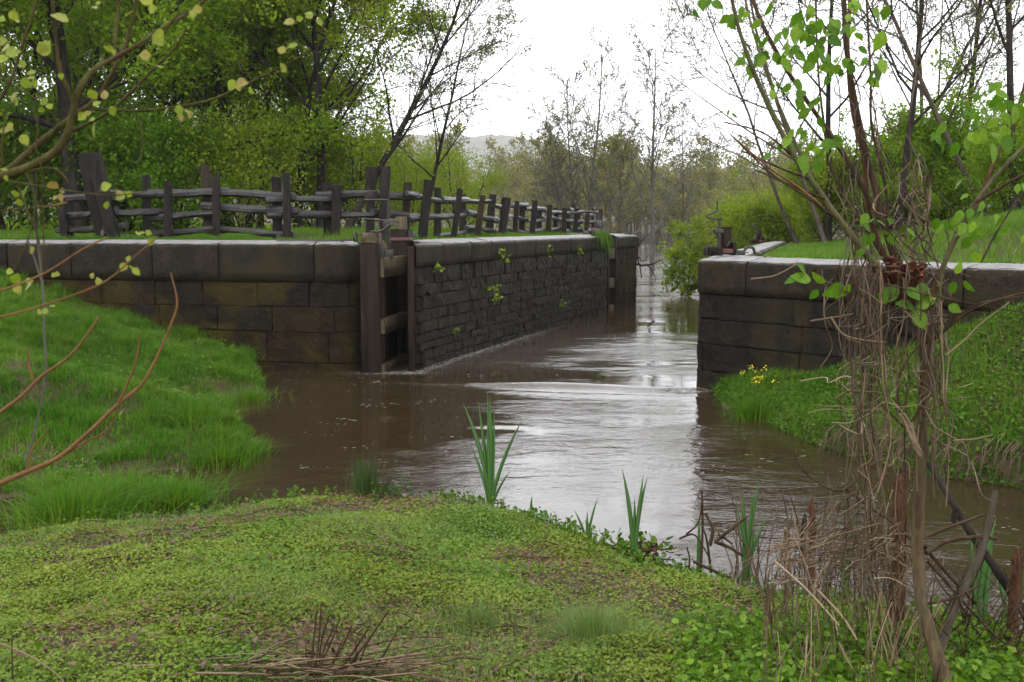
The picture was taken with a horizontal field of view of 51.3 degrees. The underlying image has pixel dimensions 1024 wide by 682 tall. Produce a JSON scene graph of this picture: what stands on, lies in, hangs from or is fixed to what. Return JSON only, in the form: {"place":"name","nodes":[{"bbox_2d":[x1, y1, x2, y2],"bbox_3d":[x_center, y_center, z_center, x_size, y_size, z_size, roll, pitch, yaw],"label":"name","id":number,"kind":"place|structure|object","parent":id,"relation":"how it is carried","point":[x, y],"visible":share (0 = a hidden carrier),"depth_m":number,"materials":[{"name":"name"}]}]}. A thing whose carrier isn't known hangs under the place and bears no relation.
{"place":"outdoors","nodes":[
{"label":"outdoors","id":0,"kind":"place"},
{"bbox_2d":[1,132,990,218],"bbox_3d":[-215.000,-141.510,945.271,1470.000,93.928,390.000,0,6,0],"label":"hill","id":1,"kind":"structure","parent":0,"point":[502,141],"depth_m":880.03,"materials":[{"name":"foliage"},{"name":"grass"}]},
{"bbox_2d":[0,245,1023,628],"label":"water","id":2,"kind":"structure","parent":0,"point":[598,403],"depth_m":11.62,"materials":[{"name":"liquid"}]},
{"bbox_2d":[464,393,522,507],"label":"cattail plant","id":3,"kind":"object","parent":2,"relation":"in","point":[487,457],"visible":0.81,"depth_m":9.07,"materials":[{"name":"plant"}]},
{"bbox_2d":[593,131,649,233],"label":"budding tree","id":4,"kind":"object","parent":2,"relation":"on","point":[615,147],"visible":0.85,"depth_m":60.97,"materials":[{"name":"green plant"}]},
{"bbox_2d":[607,5,705,268],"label":"budding tree","id":5,"kind":"object","parent":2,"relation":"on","point":[651,159],"visible":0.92,"depth_m":58.65,"materials":[{"name":"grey plant"}]},
{"bbox_2d":[649,208,716,297],"bbox_3d":[6.040,-2.804,36.055,2.101,3.358,2.481,4,7,33],"label":"leafy sapling","id":6,"kind":"object","parent":2,"relation":"on","point":[694,254],"visible":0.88,"depth_m":35.73,"materials":[{"name":"green plant"}]},
{"bbox_2d":[737,481,766,578],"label":"cattail plant","id":7,"kind":"object","parent":2,"relation":"in","point":[746,537],"visible":0.66,"depth_m":7.26,"materials":[{"name":"plant"}]},
{"bbox_2d":[970,519,995,623],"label":"cattail plant","id":8,"kind":"object","parent":2,"relation":"in","point":[983,580],"visible":0.43,"depth_m":6.34,"materials":[{"name":"plant"}]},
{"bbox_2d":[0,206,1023,681],"bbox_3d":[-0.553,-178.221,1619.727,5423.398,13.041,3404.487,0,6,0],"label":"ground","id":9,"kind":"structure","parent":0,"point":[592,574],"depth_m":7.52,"materials":[{"name":"plant"}]},
{"bbox_2d":[0,636,63,681],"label":"dead twig","id":10,"kind":"object","parent":9,"relation":"on","point":[12,639],"visible":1,"depth_m":4.57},
{"bbox_2d":[24,171,46,461],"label":"bare shoot","id":11,"kind":"object","parent":9,"relation":"on","point":[34,259],"visible":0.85,"depth_m":2.71,"materials":[{"name":"grey plant"}]},
{"bbox_2d":[0,316,99,413],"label":"bare shoot","id":12,"kind":"object","parent":9,"relation":"on","point":[17,399],"visible":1,"depth_m":2.52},
{"bbox_2d":[0,45,103,232],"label":"leafy shrub","id":13,"kind":"object","parent":9,"relation":"on","point":[6,186],"visible":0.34,"depth_m":25.52,"materials":[{"name":"green plant"}]},
{"bbox_2d":[0,0,147,231],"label":"leafy tree","id":14,"kind":"object","parent":9,"relation":"on","point":[3,65],"visible":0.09,"depth_m":32.61,"materials":[{"name":"green plant"}]},
{"bbox_2d":[0,0,153,162],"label":"leafy tree","id":15,"kind":"object","parent":9,"relation":"on","point":[7,2],"visible":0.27,"depth_m":26.21,"materials":[{"name":"green plant"}]},
{"bbox_2d":[19,60,156,230],"bbox_3d":[-10.485,-4.654,26.663,3.458,4.857,4.367,-2,7,-19],"label":"leafy shrub","id":16,"kind":"object","parent":9,"relation":"on","point":[80,134],"visible":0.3,"depth_m":25.48,"materials":[{"name":"green plant"}]},
{"bbox_2d":[0,273,177,485],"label":"bare shoot","id":17,"kind":"object","parent":9,"relation":"on","point":[74,445],"visible":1,"depth_m":2.64,"materials":[{"name":"plant"}]},
{"bbox_2d":[1,0,185,231],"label":"leafy tree","id":18,"kind":"object","parent":9,"relation":"on","point":[89,66],"visible":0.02,"depth_m":32.04,"materials":[{"name":"green plant"}]},
{"bbox_2d":[0,1,188,163],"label":"leafy tree","id":19,"kind":"object","parent":9,"relation":"on","point":[46,86],"visible":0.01,"depth_m":35.79,"materials":[{"name":"green plant"}]},
{"bbox_2d":[0,0,208,231],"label":"leafy tree","id":20,"kind":"object","parent":9,"relation":"on","point":[31,91],"visible":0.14,"depth_m":27.65,"materials":[{"name":"green plant"}]},
{"bbox_2d":[0,458,212,533],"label":"grass clump","id":21,"kind":"object","parent":9,"relation":"on","point":[75,502],"visible":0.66,"depth_m":8.58,"materials":[{"name":"plant"}]},
{"bbox_2d":[58,42,191,232],"bbox_3d":[-10.960,-5.369,29.566,4.149,5.828,5.240,-3,7,-22],"label":"leafy shrub","id":22,"kind":"object","parent":9,"relation":"on","point":[132,225],"visible":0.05,"depth_m":29.07,"materials":[{"name":"green plant"}]},
{"bbox_2d":[0,0,254,233],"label":"leafy tree","id":23,"kind":"object","parent":9,"relation":"on","point":[63,99],"visible":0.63,"depth_m":24.97,"materials":[{"name":"green plant"}]},
{"bbox_2d":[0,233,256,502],"bbox_3d":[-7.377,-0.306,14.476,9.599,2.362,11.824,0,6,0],"label":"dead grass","id":24,"kind":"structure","parent":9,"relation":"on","point":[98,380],"depth_m":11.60,"materials":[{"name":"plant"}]},
{"bbox_2d":[58,465,200,510],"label":"grass clump","id":25,"kind":"object","parent":9,"relation":"on","point":[124,490],"visible":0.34,"depth_m":9.31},
{"bbox_2d":[0,230,268,513],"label":"bank grass","id":26,"kind":"structure","parent":9,"relation":"on","point":[29,326],"depth_m":11.89,"materials":[{"name":"plant"}]},
{"bbox_2d":[23,0,284,229],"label":"leafy tree","id":27,"kind":"object","parent":9,"relation":"on","point":[233,95],"visible":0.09,"depth_m":29.48,"materials":[{"name":"green plant"}]},
{"bbox_2d":[68,462,249,516],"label":"grass clump","id":28,"kind":"object","parent":9,"relation":"on","point":[174,503],"visible":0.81,"depth_m":9.16,"materials":[{"name":"plant"}]},
{"bbox_2d":[0,0,322,317],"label":"budding shrub","id":29,"kind":"object","parent":9,"relation":"on","point":[14,168],"visible":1,"depth_m":2.39,"materials":[{"name":"green plant"}]},
{"bbox_2d":[62,0,278,220],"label":"tree","id":30,"kind":"object","parent":9,"relation":"on","point":[174,100],"visible":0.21,"depth_m":27.70,"materials":[{"name":"green plant"}]},
{"bbox_2d":[72,51,270,234],"bbox_3d":[-8.183,-4.465,25.417,4.367,4.857,3.458,0,6,0],"label":"leafy shrub","id":31,"kind":"object","parent":9,"relation":"on","point":[159,135],"visible":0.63,"depth_m":25.14,"materials":[{"name":"green plant"}]},
{"bbox_2d":[132,394,234,432],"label":"grass clump","id":32,"kind":"object","parent":9,"relation":"on","point":[192,412],"visible":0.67,"depth_m":11.40,"materials":[{"name":"plant"}]},
{"bbox_2d":[3,86,408,225],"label":"woods","id":33,"kind":"object","parent":9,"relation":"on","point":[385,102],"depth_m":49.30,"materials":[{"name":"green plant"}]},
{"bbox_2d":[101,0,311,227],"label":"leafy tree","id":34,"kind":"object","parent":9,"relation":"on","point":[250,215],"visible":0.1,"depth_m":29.63,"materials":[{"name":"green plant"}]},
{"bbox_2d":[67,0,353,226],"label":"leafy tree","id":35,"kind":"object","parent":9,"relation":"on","point":[228,7],"visible":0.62,"depth_m":26.70,"materials":[{"name":"green plant"}]},
{"bbox_2d":[181,388,252,409],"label":"grass clump","id":36,"kind":"object","parent":9,"relation":"on","point":[222,401],"visible":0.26,"depth_m":12.80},
{"bbox_2d":[163,433,276,475],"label":"grass clump","id":37,"kind":"object","parent":9,"relation":"on","point":[224,460],"visible":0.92,"depth_m":10.75,"materials":[{"name":"plant"}]},
{"bbox_2d":[0,216,458,231],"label":"woodland undergrowth","id":38,"kind":"object","parent":9,"relation":"on","point":[269,226],"visible":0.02,"depth_m":41.52,"materials":[{"name":"green plant"}]},
{"bbox_2d":[144,41,335,228],"bbox_3d":[-6.368,-4.644,26.070,4.354,5.055,4.581,4,7,32],"label":"leafy shrub","id":39,"kind":"object","parent":9,"relation":"on","point":[249,157],"visible":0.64,"depth_m":25.51,"materials":[{"name":"green plant"}]},
{"bbox_2d":[203,381,294,404],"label":"grass clump","id":40,"kind":"object","parent":9,"relation":"on","point":[250,395],"visible":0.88,"depth_m":14.72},
{"bbox_2d":[143,0,383,228],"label":"leafy tree","id":41,"kind":"object","parent":9,"relation":"on","point":[259,223],"visible":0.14,"depth_m":32.19,"materials":[{"name":"green plant"}]},
{"bbox_2d":[231,433,298,458],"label":"grass clump","id":42,"kind":"object","parent":9,"relation":"on","point":[261,446],"visible":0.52,"depth_m":11.24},
{"bbox_2d":[78,604,473,681],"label":"dead stalk pile","id":43,"kind":"object","parent":9,"relation":"on","point":[355,661],"visible":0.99,"depth_m":4.68,"materials":[{"name":"plant"}]},
{"bbox_2d":[190,65,381,229],"bbox_3d":[-7.251,-6.176,33.236,6.269,6.918,5.957,5,8,39],"label":"leafy shrub","id":44,"kind":"object","parent":9,"relation":"on","point":[269,107],"visible":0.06,"depth_m":33.26,"materials":[{"name":"green plant"}]},
{"bbox_2d":[0,224,582,241],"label":"verge grass","id":45,"kind":"structure","parent":9,"relation":"on","point":[345,233],"depth_m":23.22,"materials":[{"name":"plant"}]},
{"bbox_2d":[145,0,442,229],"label":"tree","id":46,"kind":"object","parent":9,"relation":"on","point":[318,67],"visible":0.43,"depth_m":27.84,"materials":[{"name":"brown plant"}]},
{"bbox_2d":[142,0,460,229],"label":"leafy tree","id":47,"kind":"object","parent":9,"relation":"on","point":[305,76],"visible":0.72,"depth_m":27.91,"materials":[{"name":"green plant"}]},
{"bbox_2d":[0,233,636,370],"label":"stone wall","id":48,"kind":"structure","parent":9,"relation":"on","point":[289,305],"depth_m":18.33,"materials":[{"name":"stone"}]},
{"bbox_2d":[353,198,414,372],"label":"lock gate","id":49,"kind":"structure","parent":48,"relation":"attached to","point":[387,315],"depth_m":17.61,"materials":[{"name":"brown wood"}]},
{"bbox_2d":[572,211,616,309],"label":"lock gate","id":50,"kind":"structure","parent":48,"relation":"attached to","point":[611,290],"depth_m":30.69,"materials":[{"name":"brown wood"}]},
{"bbox_2d":[590,230,614,255],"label":"hanging grass","id":51,"kind":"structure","parent":48,"relation":"hanging from","point":[606,236],"depth_m":28.89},
{"bbox_2d":[55,151,602,241],"bbox_3d":[0.005,-3.738,31.480,5.927,2.018,28.567,3,7,25],"label":"split rail fence","id":52,"kind":"object","parent":9,"relation":"on","point":[330,197],"visible":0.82,"depth_m":20.35,"materials":[{"name":"brown wood"}]},
{"bbox_2d":[257,62,407,228],"bbox_3d":[-5.284,-5.298,30.798,4.582,5.322,4.822,-4,8,-36],"label":"leafy shrub","id":53,"kind":"object","parent":9,"relation":"on","point":[309,190],"visible":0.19,"depth_m":30.27,"materials":[{"name":"green plant"}]},
{"bbox_2d":[278,61,445,228],"bbox_3d":[-4.295,-5.190,29.870,4.822,5.322,4.583,0,6,0],"label":"leafy shrub","id":54,"kind":"object","parent":9,"relation":"on","point":[346,185],"visible":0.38,"depth_m":29.65,"materials":[{"name":"green plant"}]},
{"bbox_2d":[344,451,419,499],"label":"rush tuft","id":55,"kind":"object","parent":9,"relation":"on","point":[364,484],"visible":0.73,"depth_m":9.11,"materials":[{"name":"plant"}]},
{"bbox_2d":[364,113,465,228],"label":"leafy shrub","id":56,"kind":"object","parent":9,"relation":"on","point":[409,173],"visible":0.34,"depth_m":34.69,"materials":[{"name":"green plant"}]},
{"bbox_2d":[336,0,518,207],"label":"bare tree","id":57,"kind":"object","parent":9,"relation":"on","point":[437,162],"visible":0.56,"depth_m":32.59,"materials":[{"name":"brown plant"}]},
{"bbox_2d":[343,0,536,228],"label":"bare tree","id":58,"kind":"object","parent":9,"relation":"on","point":[397,138],"visible":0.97,"depth_m":26.75,"materials":[{"name":"brown plant"}]},
{"bbox_2d":[394,103,516,228],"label":"leafy shrub","id":59,"kind":"object","parent":9,"relation":"on","point":[468,187],"visible":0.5,"depth_m":45.27,"materials":[{"name":"green plant"}]},
{"bbox_2d":[405,575,558,646],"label":"fine grass tuft","id":60,"kind":"object","parent":9,"relation":"on","point":[479,615],"visible":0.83,"depth_m":5.72,"materials":[{"name":"plant"}]},
{"bbox_2d":[0,489,1023,681],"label":"ground cover","id":61,"kind":"object","parent":9,"relation":"on","point":[243,560],"visible":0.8,"depth_m":6.21,"materials":[{"name":"green plant"}]},
{"bbox_2d":[746,532,957,681],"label":"dead weed heap","id":62,"kind":"object","parent":61,"relation":"on","point":[880,624],"visible":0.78,"depth_m":4.99,"materials":[{"name":"plant"}]},
{"bbox_2d":[75,482,1004,630],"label":"shore weeds","id":63,"kind":"object","parent":9,"relation":"on","point":[621,543],"visible":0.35,"depth_m":8.01,"materials":[{"name":"plant"}]},
{"bbox_2d":[359,115,811,246],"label":"woods","id":64,"kind":"object","parent":9,"relation":"on","point":[716,179],"visible":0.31,"depth_m":134.59,"materials":[{"name":"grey plant"}]},
{"bbox_2d":[574,498,597,535],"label":"cattail plant","id":65,"kind":"object","parent":9,"relation":"on","point":[587,525],"visible":0.55,"depth_m":8.05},
{"bbox_2d":[523,17,657,230],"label":"budding tree","id":66,"kind":"object","parent":9,"relation":"on","point":[551,143],"visible":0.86,"depth_m":64.58,"materials":[{"name":"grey plant"}]},
{"bbox_2d":[512,584,677,656],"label":"fine grass tuft","id":67,"kind":"object","parent":9,"relation":"on","point":[592,625],"visible":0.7,"depth_m":5.55,"materials":[{"name":"plant"}]},
{"bbox_2d":[622,470,647,554],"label":"cattail plant","id":68,"kind":"object","parent":9,"relation":"on","point":[634,521],"visible":0.75,"depth_m":7.61,"materials":[{"name":"plant"}]},
{"bbox_2d":[654,93,719,249],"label":"budding tree","id":69,"kind":"object","parent":9,"relation":"on","point":[681,142],"visible":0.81,"depth_m":67.79,"materials":[{"name":"brown plant"}]},
{"bbox_2d":[679,490,748,579],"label":"broken reeds","id":70,"kind":"object","parent":9,"relation":"on","point":[716,540],"visible":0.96,"depth_m":7.00,"materials":[{"name":"plant"}]},
{"bbox_2d":[646,0,808,242],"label":"bare tree","id":71,"kind":"object","parent":9,"relation":"on","point":[791,231],"visible":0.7,"depth_m":30.78,"materials":[{"name":"brown plant"}]},
{"bbox_2d":[580,0,910,243],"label":"bare tree","id":72,"kind":"object","parent":9,"relation":"on","point":[822,236],"visible":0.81,"depth_m":27.59,"materials":[{"name":"brown plant"}]},
{"bbox_2d":[710,365,787,423],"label":"flowering plant","id":73,"kind":"object","parent":9,"relation":"on","point":[751,410],"visible":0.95,"depth_m":13.26,"materials":[{"name":"green plant"}]},
{"bbox_2d":[691,161,807,248],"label":"leafy shrub","id":74,"kind":"object","parent":9,"relation":"on","point":[715,224],"visible":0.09,"depth_m":51.33,"materials":[{"name":"green plant"}]},
{"bbox_2d":[711,159,840,249],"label":"leafy shrub","id":75,"kind":"object","parent":9,"relation":"on","point":[759,214],"visible":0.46,"depth_m":36.23,"materials":[{"name":"green plant"}]},
{"bbox_2d":[695,469,911,585],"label":"dead reeds","id":76,"kind":"object","parent":9,"relation":"on","point":[736,572],"visible":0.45,"depth_m":7.28,"materials":[{"name":"plant"}]},
{"bbox_2d":[808,497,815,589],"bbox_3d":[1.731,1.171,6.163,0.048,0.552,0.045,4,8,35],"label":"broken stake","id":77,"kind":"object","parent":9,"relation":"on","point":[811,510],"visible":0.43,"depth_m":6.14,"materials":[{"name":"brown wood"}]},
{"bbox_2d":[710,491,933,624],"bbox_3d":[1.658,1.087,5.546,0.972,1.024,1.831,4,7,34],"label":"dead weed heap","id":78,"kind":"object","parent":9,"relation":"on","point":[842,546],"visible":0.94,"depth_m":5.26,"materials":[{"name":"plant"}]},
{"bbox_2d":[792,450,924,554],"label":"dead branch","id":79,"kind":"object","parent":78,"relation":"on","point":[847,489],"visible":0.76,"depth_m":5.51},
{"bbox_2d":[773,116,877,242],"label":"leafy shrub","id":80,"kind":"object","parent":9,"relation":"on","point":[805,214],"visible":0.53,"depth_m":30.08,"materials":[{"name":"green plant"}]},
{"bbox_2d":[659,595,1023,681],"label":"leafy weeds","id":81,"kind":"object","parent":9,"relation":"on","point":[989,667],"visible":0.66,"depth_m":5.18,"materials":[{"name":"green plant"}]},
{"bbox_2d":[717,0,967,242],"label":"budding tree","id":82,"kind":"object","parent":9,"relation":"on","point":[828,220],"visible":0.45,"depth_m":29.16,"materials":[{"name":"brown plant"}]},
{"bbox_2d":[692,0,1023,681],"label":"tree","id":83,"kind":"object","parent":9,"relation":"on","point":[734,20],"visible":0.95,"depth_m":4.59,"materials":[{"name":"brown plant"}]},
{"bbox_2d":[751,46,1009,566],"bbox_3d":[1.590,-0.121,4.578,1.034,2.313,0.718,-4,8,-35],"label":"dead vine tangle","id":84,"kind":"object","parent":83,"relation":"hanging from","point":[880,349],"visible":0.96,"depth_m":4.64,"materials":[{"name":"plant"}]},
{"bbox_2d":[696,241,1023,389],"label":"stone wall","id":85,"kind":"structure","parent":9,"relation":"on","point":[744,320],"depth_m":14.52,"materials":[{"name":"stone"}]},
{"bbox_2d":[703,201,759,257],"bbox_3d":[3.370,-1.703,16.293,0.833,0.871,0.340,0,6,0],"label":"winding gear","id":86,"kind":"object","parent":85,"relation":"on","point":[728,246],"visible":0.98,"depth_m":16.26,"materials":[{"name":"grey metal"}]},
{"bbox_2d":[711,252,1023,489],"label":"bank weeds","id":87,"kind":"object","parent":9,"relation":"on","point":[727,388],"visible":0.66,"depth_m":11.34,"materials":[{"name":"green plant"}]},
{"bbox_2d":[762,201,1023,262],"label":"mound grass","id":88,"kind":"structure","parent":9,"relation":"on","point":[1014,220],"depth_m":16.93,"materials":[{"name":"plant"}]},
{"bbox_2d":[844,136,945,234],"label":"leafy shrub","id":89,"kind":"object","parent":9,"relation":"on","point":[894,189],"visible":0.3,"depth_m":28.20,"materials":[{"name":"green plant"}]},
{"bbox_2d":[794,104,1000,218],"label":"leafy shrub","id":90,"kind":"object","parent":9,"relation":"on","point":[842,133],"depth_m":50.67,"materials":[{"name":"green plant"}]},
{"bbox_2d":[774,0,1023,231],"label":"budding tree","id":91,"kind":"object","parent":9,"relation":"on","point":[912,123],"visible":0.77,"depth_m":26.48,"materials":[{"name":"brown plant"}]},
{"bbox_2d":[889,473,908,621],"bbox_3d":[2.047,1.091,5.649,0.084,0.801,0.078,0,6,0],"label":"broken stump","id":92,"kind":"object","parent":9,"relation":"on","point":[901,497],"visible":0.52,"depth_m":5.62,"materials":[{"name":"wood"}]},
{"bbox_2d":[782,0,1016,215],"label":"budding tree","id":93,"kind":"object","parent":9,"relation":"on","point":[927,95],"visible":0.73,"depth_m":25.61,"materials":[{"name":"brown plant"}]},
{"bbox_2d":[816,420,1023,486],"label":"bank roots","id":94,"kind":"object","parent":9,"relation":"on","point":[909,443],"visible":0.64,"depth_m":10.36,"materials":[{"name":"plant"}]},
{"bbox_2d":[868,75,971,217],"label":"leafy shrub","id":95,"kind":"object","parent":9,"relation":"on","point":[943,84],"visible":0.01,"depth_m":31.65,"materials":[{"name":"green plant"}]},
{"bbox_2d":[821,0,1023,122],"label":"budding tree","id":96,"kind":"object","parent":9,"relation":"on","point":[920,69],"visible":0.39,"depth_m":38.22,"materials":[{"name":"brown plant"}]},
{"bbox_2d":[841,42,1021,220],"bbox_3d":[11.627,-5.547,29.311,5.018,5.386,4.794,1,6,13],"label":"leafy shrub","id":97,"kind":"object","parent":9,"relation":"on","point":[948,178],"visible":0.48,"depth_m":29.11,"materials":[{"name":"green plant"}]},
{"bbox_2d":[844,526,1023,664],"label":"dead brush","id":98,"kind":"object","parent":9,"relation":"on","point":[965,614],"visible":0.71,"depth_m":5.28,"materials":[{"name":"plant"}]},
{"bbox_2d":[845,0,1023,231],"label":"budding tree","id":99,"kind":"object","parent":9,"relation":"on","point":[960,37],"visible":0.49,"depth_m":31.12,"materials":[{"name":"brown plant"}]},
{"bbox_2d":[923,490,1022,653],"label":"dead branch","id":100,"kind":"object","parent":9,"relation":"on","point":[985,537],"visible":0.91,"depth_m":5.23,"materials":[{"name":"wood"}]},
{"bbox_2d":[924,0,1023,125],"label":"budding tree","id":101,"kind":"object","parent":9,"relation":"on","point":[974,60],"visible":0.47,"depth_m":34.01,"materials":[{"name":"brown plant"}]},
{"bbox_2d":[927,460,1023,620],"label":"leaning log","id":102,"kind":"object","parent":9,"relation":"on","point":[991,562],"visible":0.83,"depth_m":5.83,"materials":[{"name":"wood"}]},
{"bbox_2d":[951,91,1023,212],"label":"leafy shrub","id":103,"kind":"object","parent":9,"relation":"on","point":[981,153],"visible":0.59,"depth_m":24.40,"materials":[{"name":"green plant"}]},
{"bbox_2d":[978,0,1023,211],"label":"budding tree","id":104,"kind":"object","parent":9,"relation":"on","point":[1008,43],"visible":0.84,"depth_m":24.21,"materials":[{"name":"brown plant"}]},
{"bbox_2d":[1004,546,1022,654],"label":"broken stump","id":105,"kind":"object","parent":9,"relation":"on","point":[1016,574],"visible":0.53,"depth_m":5.55,"materials":[{"name":"wood"}]},
{"bbox_2d":[4,0,1023,169],"label":"sky","id":106,"kind":"structure","parent":0,"point":[561,28],"materials":[{"name":"white"}]},
{"bbox_2d":[593,528,682,557],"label":"leafy plant","id":107,"kind":"object","parent":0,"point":[652,545],"visible":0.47,"depth_m":7.78,"materials":[{"name":"plant"}]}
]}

